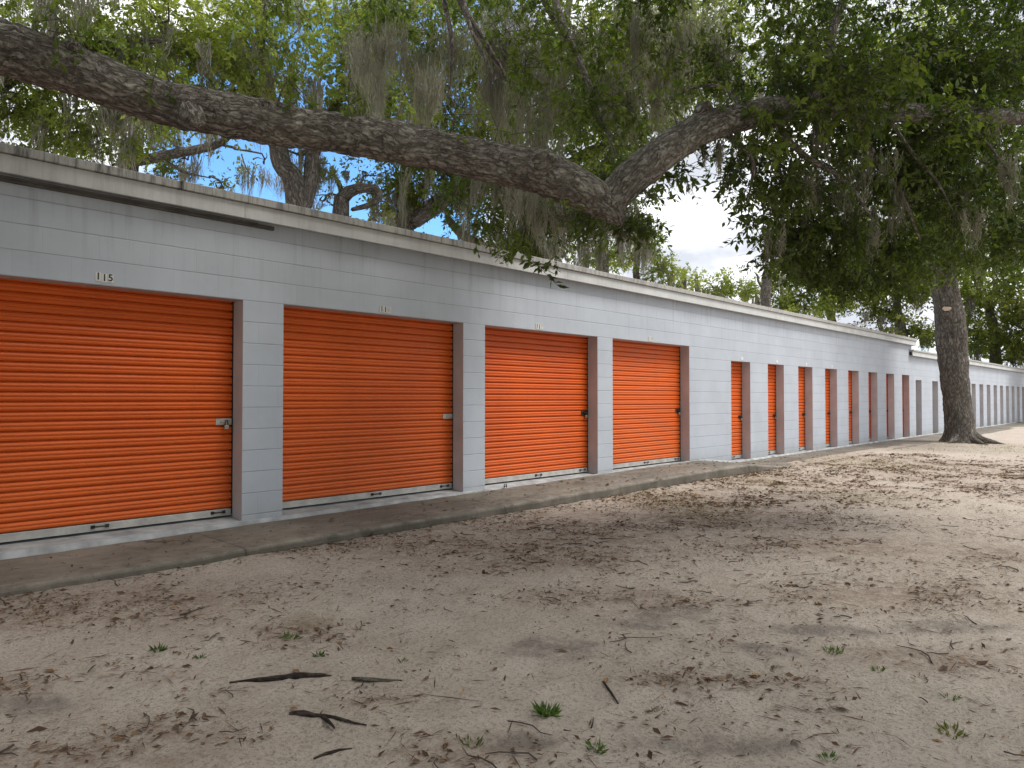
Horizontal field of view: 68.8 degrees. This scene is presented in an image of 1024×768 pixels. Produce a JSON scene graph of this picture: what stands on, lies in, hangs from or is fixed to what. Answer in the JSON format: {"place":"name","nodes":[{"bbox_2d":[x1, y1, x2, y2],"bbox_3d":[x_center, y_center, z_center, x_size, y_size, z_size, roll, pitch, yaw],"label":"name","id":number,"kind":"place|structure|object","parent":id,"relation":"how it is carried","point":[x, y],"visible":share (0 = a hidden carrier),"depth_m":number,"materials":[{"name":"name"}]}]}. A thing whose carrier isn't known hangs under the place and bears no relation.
{"place":"outdoors","nodes":[
{"label":"outdoors","id":0,"kind":"place"},
{"bbox_2d":[0,427,1023,767],"bbox_3d":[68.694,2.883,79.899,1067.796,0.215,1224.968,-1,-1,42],"label":"ground","id":1,"kind":"structure","parent":0,"point":[520,641],"depth_m":4.04,"materials":[{"name":"beige sand"}]},
{"bbox_2d":[0,0,259,171],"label":"live oak","id":2,"kind":"object","parent":1,"relation":"on","point":[37,113],"visible":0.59,"depth_m":14.23,"materials":[{"name":"green plant"}]},
{"bbox_2d":[148,642,167,651],"bbox_3d":[-1.840,1.373,3.897,0.088,0.046,0.095,-1,-1,42],"label":"weed tuft","id":3,"kind":"object","parent":1,"relation":"on","point":[159,648],"visible":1,"depth_m":3.90,"materials":[{"name":"green plant"}]},
{"bbox_2d":[60,31,289,199],"bbox_3d":[-9.270,-3.818,20.123,6.477,11.312,3.123,0,-1,-1],"label":"live oak","id":4,"kind":"object","parent":1,"relation":"on","point":[162,157],"visible":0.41,"depth_m":19.96,"materials":[{"name":"green plant"}]},
{"bbox_2d":[229,672,331,682],"bbox_3d":[-1.087,1.391,3.538,0.477,0.040,0.059,0,-1,-3],"label":"fallen stick","id":5,"kind":"object","parent":1,"relation":"on","point":[297,675],"visible":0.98,"depth_m":3.54,"materials":[{"name":"brown wood"}]},
{"bbox_2d":[117,0,458,208],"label":"live oak","id":6,"kind":"object","parent":1,"relation":"on","point":[300,189],"visible":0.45,"depth_m":16.01,"materials":[{"name":"green plant"}]},
{"bbox_2d":[277,631,303,638],"bbox_3d":[-1.220,1.385,4.117,0.135,0.048,0.115,0,-1,11],"label":"weed tuft","id":7,"kind":"object","parent":1,"relation":"on","point":[292,635],"visible":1,"depth_m":4.13,"materials":[{"name":"green plant"}]},
{"bbox_2d":[312,651,325,656],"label":"weed tuft","id":8,"kind":"object","parent":1,"relation":"on","point":[321,654],"visible":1,"depth_m":3.84,"materials":[{"name":"green plant"}]},
{"bbox_2d":[289,710,366,728],"bbox_3d":[-0.772,1.377,3.059,0.386,0.033,0.086,-1,-1,28],"label":"fallen stick","id":9,"kind":"object","parent":1,"relation":"on","point":[324,717],"visible":1,"depth_m":3.08,"materials":[{"name":"brown wood"}]},
{"bbox_2d":[313,748,351,758],"bbox_3d":[-0.673,1.381,2.802,0.144,0.016,0.026,0,-1,-24],"label":"fallen stick","id":10,"kind":"object","parent":1,"relation":"on","point":[329,752],"visible":1,"depth_m":2.80,"materials":[{"name":"brown wood"}]},
{"bbox_2d":[298,155,408,226],"bbox_3d":[-3.968,-2.022,18.579,2.872,7.660,1.955,0,-1,7],"label":"live oak","id":11,"kind":"object","parent":1,"relation":"on","point":[344,196],"visible":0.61,"depth_m":17.99,"materials":[{"name":"green plant"}]},
{"bbox_2d":[351,677,401,681],"bbox_3d":[-0.631,1.380,3.489,0.234,0.034,0.036,0,-1,-9],"label":"fallen stick","id":12,"kind":"object","parent":1,"relation":"on","point":[367,679],"visible":1,"depth_m":3.48,"materials":[{"name":"wood"}]},
{"bbox_2d":[346,0,562,230],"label":"live oak","id":13,"kind":"object","parent":1,"relation":"on","point":[409,207],"visible":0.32,"depth_m":19.03,"materials":[{"name":"green plant"}]},
{"bbox_2d":[0,142,916,559],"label":"storage building","id":14,"kind":"structure","parent":1,"relation":"on","point":[286,348],"depth_m":7.85,"materials":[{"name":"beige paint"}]},
{"bbox_2d":[95,272,112,282],"bbox_3d":[-3.358,-0.877,6.157,0.006,0.079,0.138,-1,-1,42],"label":"number plate","id":15,"kind":"object","parent":14,"relation":"attached to","point":[100,276],"visible":1,"depth_m":6.15,"materials":[{"name":"white"}]},
{"bbox_2d":[0,278,233,543],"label":"roll up door","id":16,"kind":"structure","parent":14,"relation":"in","point":[115,404],"depth_m":6.36,"materials":[{"name":"orange paint"}]},
{"bbox_2d":[224,420,228,428],"bbox_3d":[-2.707,0.385,7.084,0.022,0.088,0.042,-1,-1,42],"label":"padlock","id":17,"kind":"object","parent":14,"relation":"hanging from","point":[226,426],"visible":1,"depth_m":7.07,"materials":[{"name":"metal"}]},
{"bbox_2d":[282,307,452,508],"bbox_3d":[-1.579,0.226,8.404,0.127,2.109,2.458,-1,-1,42],"label":"roll up door","id":18,"kind":"structure","parent":14,"relation":"in","point":[368,399],"depth_m":8.30,"materials":[{"name":"orange paint"}]},
{"bbox_2d":[380,306,390,312],"bbox_3d":[-1.406,-0.826,8.301,0.006,0.079,0.147,-1,-1,42],"label":"number plate","id":19,"kind":"object","parent":14,"relation":"attached to","point":[385,309],"visible":1,"depth_m":8.30,"materials":[{"name":"white"}]},
{"bbox_2d":[1,141,911,337],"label":"roof leaves","id":20,"kind":"object","parent":14,"relation":"on","point":[113,164],"visible":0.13,"depth_m":8.92,"materials":[{"name":"brown plant"}]},
{"bbox_2d":[485,327,587,483],"bbox_3d":[0.321,0.267,10.491,0.127,2.109,2.423,-1,-1,42],"label":"roll up door","id":21,"kind":"structure","parent":14,"relation":"in","point":[536,383],"depth_m":10.46,"materials":[{"name":"orange paint"}]},
{"bbox_2d":[536,323,542,329],"bbox_3d":[0.377,-0.788,10.261,0.006,0.079,0.147,-1,-1,42],"label":"number plate","id":22,"kind":"object","parent":14,"relation":"attached to","point":[539,326],"visible":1,"depth_m":10.26,"materials":[{"name":"white"}]},
{"bbox_2d":[613,340,680,468],"bbox_3d":[2.205,0.307,12.562,0.127,2.109,2.383,-1,-1,42],"label":"roll up door","id":23,"kind":"structure","parent":14,"relation":"in","point":[646,377],"depth_m":12.59,"materials":[{"name":"orange paint"}]},
{"bbox_2d":[731,362,741,458],"bbox_3d":[4.404,0.498,14.958,0.111,2.009,0.841,-1,-1,40],"label":"roll up door","id":24,"kind":"structure","parent":14,"relation":"in","point":[736,367],"depth_m":15.09,"materials":[{"name":"orange paint"}]},
{"bbox_2d":[768,365,775,453],"bbox_3d":[5.545,0.522,16.211,0.111,2.009,0.831,-1,-1,39],"label":"roll up door","id":25,"kind":"structure","parent":14,"relation":"in","point":[771,368],"depth_m":16.37,"materials":[{"name":"orange paint"}]},
{"bbox_2d":[798,367,804,449],"bbox_3d":[6.662,0.546,17.438,0.111,2.009,0.851,-1,-1,40],"label":"roll up door","id":26,"kind":"structure","parent":14,"relation":"in","point":[801,370],"depth_m":17.62,"materials":[{"name":"orange paint"}]},
{"bbox_2d":[825,369,829,446],"bbox_3d":[7.770,0.569,18.672,0.127,2.009,0.828,-1,-1,42],"label":"roll up door","id":27,"kind":"structure","parent":14,"relation":"in","point":[827,372],"depth_m":18.86,"materials":[{"name":"orange paint"}]},
{"bbox_2d":[848,371,851,443],"bbox_3d":[8.887,0.593,19.900,0.127,2.009,0.828,-1,-1,42],"label":"roll up door","id":28,"kind":"structure","parent":14,"relation":"in","point":[849,372],"depth_m":20.11,"materials":[{"name":"orange paint"}]},
{"bbox_2d":[868,373,871,440],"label":"roll up door","id":29,"kind":"structure","parent":14,"relation":"in","point":[869,374],"depth_m":21.34,"materials":[{"name":"orange paint"}]},
{"bbox_2d":[886,374,887,438],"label":"roll up door","id":30,"kind":"structure","parent":14,"relation":"in","point":[886,374],"depth_m":22.55,"materials":[{"name":"orange paint"}]},
{"bbox_2d":[902,375,903,436],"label":"roll up door","id":31,"kind":"structure","parent":14,"relation":"in","point":[902,375],"depth_m":23.75,"materials":[{"name":"orange paint"}]},
{"bbox_2d":[460,735,483,747],"bbox_3d":[-0.154,1.371,2.875,0.096,0.037,0.109,-1,-1,28],"label":"weed tuft","id":32,"kind":"object","parent":1,"relation":"on","point":[477,744],"visible":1,"depth_m":2.87,"materials":[{"name":"green plant"}]},
{"bbox_2d":[0,0,1023,313],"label":"live oak","id":33,"kind":"object","parent":1,"relation":"on","point":[872,98],"visible":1,"depth_m":6.64,"materials":[{"name":"green plant"}]},
{"bbox_2d":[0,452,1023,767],"bbox_3d":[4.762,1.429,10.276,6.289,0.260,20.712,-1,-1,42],"label":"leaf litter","id":34,"kind":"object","parent":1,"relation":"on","point":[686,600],"visible":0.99,"depth_m":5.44,"materials":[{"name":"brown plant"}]},
{"bbox_2d":[0,518,1023,767],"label":"twigs","id":35,"kind":"object","parent":1,"relation":"on","point":[616,640],"visible":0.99,"depth_m":4.53,"materials":[{"name":"brown wood"}]},
{"bbox_2d":[532,700,562,716],"bbox_3d":[0.143,1.362,3.134,0.139,0.069,0.160,0,-1,-2],"label":"weed tuft","id":36,"kind":"object","parent":1,"relation":"on","point":[541,709],"visible":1,"depth_m":3.13,"materials":[{"name":"green plant"}]},
{"bbox_2d":[583,736,608,753],"bbox_3d":[0.317,1.360,2.809,0.103,0.045,0.095,0,-1,-11],"label":"weed tuft","id":37,"kind":"object","parent":1,"relation":"on","point":[600,747],"visible":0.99,"depth_m":2.81,"materials":[{"name":"green plant"}]},
{"bbox_2d":[443,0,759,279],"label":"live oak","id":38,"kind":"object","parent":1,"relation":"on","point":[464,232],"visible":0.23,"depth_m":20.77,"materials":[{"name":"green plant"}]},
{"bbox_2d":[602,681,618,703],"bbox_3d":[0.440,1.371,3.327,0.013,0.021,0.221,0,-1,-11],"label":"fallen stick","id":39,"kind":"object","parent":1,"relation":"on","point":[609,690],"visible":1,"depth_m":3.33,"materials":[{"name":"brown wood"}]},
{"bbox_2d":[563,221,697,288],"bbox_3d":[4.675,-2.980,30.699,4.530,10.044,5.244,-1,-1,42],"label":"broadleaf tree","id":40,"kind":"object","parent":1,"relation":"on","point":[663,270],"visible":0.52,"depth_m":30.83,"materials":[{"name":"green plant"}]},
{"bbox_2d":[664,262,781,304],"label":"broadleaf tree","id":41,"kind":"object","parent":1,"relation":"on","point":[745,294],"visible":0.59,"depth_m":43.46,"materials":[{"name":"green plant"}]},
{"bbox_2d":[754,269,770,306],"bbox_3d":[11.489,-1.637,33.960,0.677,7.482,0.690,-1,-1,42],"label":"trunk","id":42,"kind":"object","parent":1,"relation":"on","point":[765,294],"visible":0.25,"depth_m":33.83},
{"bbox_2d":[578,0,997,272],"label":"tall tree","id":43,"kind":"object","parent":1,"relation":"on","point":[606,254],"visible":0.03,"depth_m":29.15,"materials":[{"name":"green plant"}]},
{"bbox_2d":[753,245,892,321],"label":"broadleaf tree","id":44,"kind":"object","parent":1,"relation":"on","point":[790,302],"visible":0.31,"depth_m":41.64,"materials":[{"name":"green plant"}]},
{"bbox_2d":[817,750,839,761],"bbox_3d":[1.172,1.375,2.767,0.085,0.031,0.082,0,-1,14],"label":"weed tuft","id":45,"kind":"object","parent":1,"relation":"on","point":[832,754],"visible":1,"depth_m":2.78,"materials":[{"name":"green plant"}]},
{"bbox_2d":[822,645,844,654],"bbox_3d":[1.698,1.399,3.939,0.118,0.036,0.123,0,-1,-11],"label":"weed tuft","id":46,"kind":"object","parent":1,"relation":"on","point":[832,649],"visible":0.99,"depth_m":3.93,"materials":[{"name":"green plant"}]},
{"bbox_2d":[871,666,885,671],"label":"weed tuft","id":47,"kind":"object","parent":1,"relation":"on","point":[873,668],"visible":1,"depth_m":3.66,"materials":[{"name":"green plant"}]},
{"bbox_2d":[739,154,1023,303],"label":"broadleaf tree","id":48,"kind":"object","parent":1,"relation":"on","point":[989,278],"depth_m":50.70,"materials":[{"name":"green plant"}]},
{"bbox_2d":[844,237,964,351],"bbox_3d":[21.222,-3.065,40.220,6.572,10.616,6.499,0,-1,16],"label":"broadleaf tree","id":49,"kind":"object","parent":1,"relation":"on","point":[895,315],"visible":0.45,"depth_m":39.37,"materials":[{"name":"green plant"}]},
{"bbox_2d":[795,0,1023,444],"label":"live oak","id":50,"kind":"object","parent":1,"relation":"on","point":[951,336],"visible":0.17,"depth_m":21.26,"materials":[{"name":"plant"}]},
{"bbox_2d":[939,693,962,700],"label":"weed tuft","id":51,"kind":"object","parent":1,"relation":"on","point":[954,698],"visible":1,"depth_m":3.33,"materials":[{"name":"green plant"}]},
{"bbox_2d":[933,720,971,738],"bbox_3d":[1.750,1.382,2.993,0.123,0.049,0.118,0,-1,-24],"label":"weed tuft","id":52,"kind":"object","parent":1,"relation":"on","point":[959,733],"visible":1,"depth_m":2.99,"materials":[{"name":"green plant"}]},
{"bbox_2d":[909,349,1023,436],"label":"storage building","id":53,"kind":"structure","parent":1,"relation":"on","point":[997,393],"depth_m":31.07,"materials":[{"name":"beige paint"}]},
{"bbox_2d":[930,247,1023,367],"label":"broadleaf tree","id":54,"kind":"object","parent":1,"relation":"on","point":[978,348],"visible":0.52,"depth_m":39.55,"materials":[{"name":"green plant"}]},
{"bbox_2d":[974,251,1023,368],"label":"broadleaf tree","id":55,"kind":"object","parent":1,"relation":"on","point":[1014,319],"visible":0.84,"depth_m":37.97,"materials":[{"name":"green plant"}]},
{"bbox_2d":[0,422,1023,596],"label":"sidewalk","id":56,"kind":"structure","parent":0,"point":[50,573],"depth_m":7.07,"materials":[{"name":"concrete"}]},
{"bbox_2d":[0,0,1023,368],"label":"sky","id":57,"kind":"structure","parent":0,"point":[698,233],"materials":[{"name":"white"}]},
{"bbox_2d":[269,441,1023,631],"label":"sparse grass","id":58,"kind":"structure","parent":0,"point":[792,488],"depth_m":10.65,"materials":[{"name":"green plant"}]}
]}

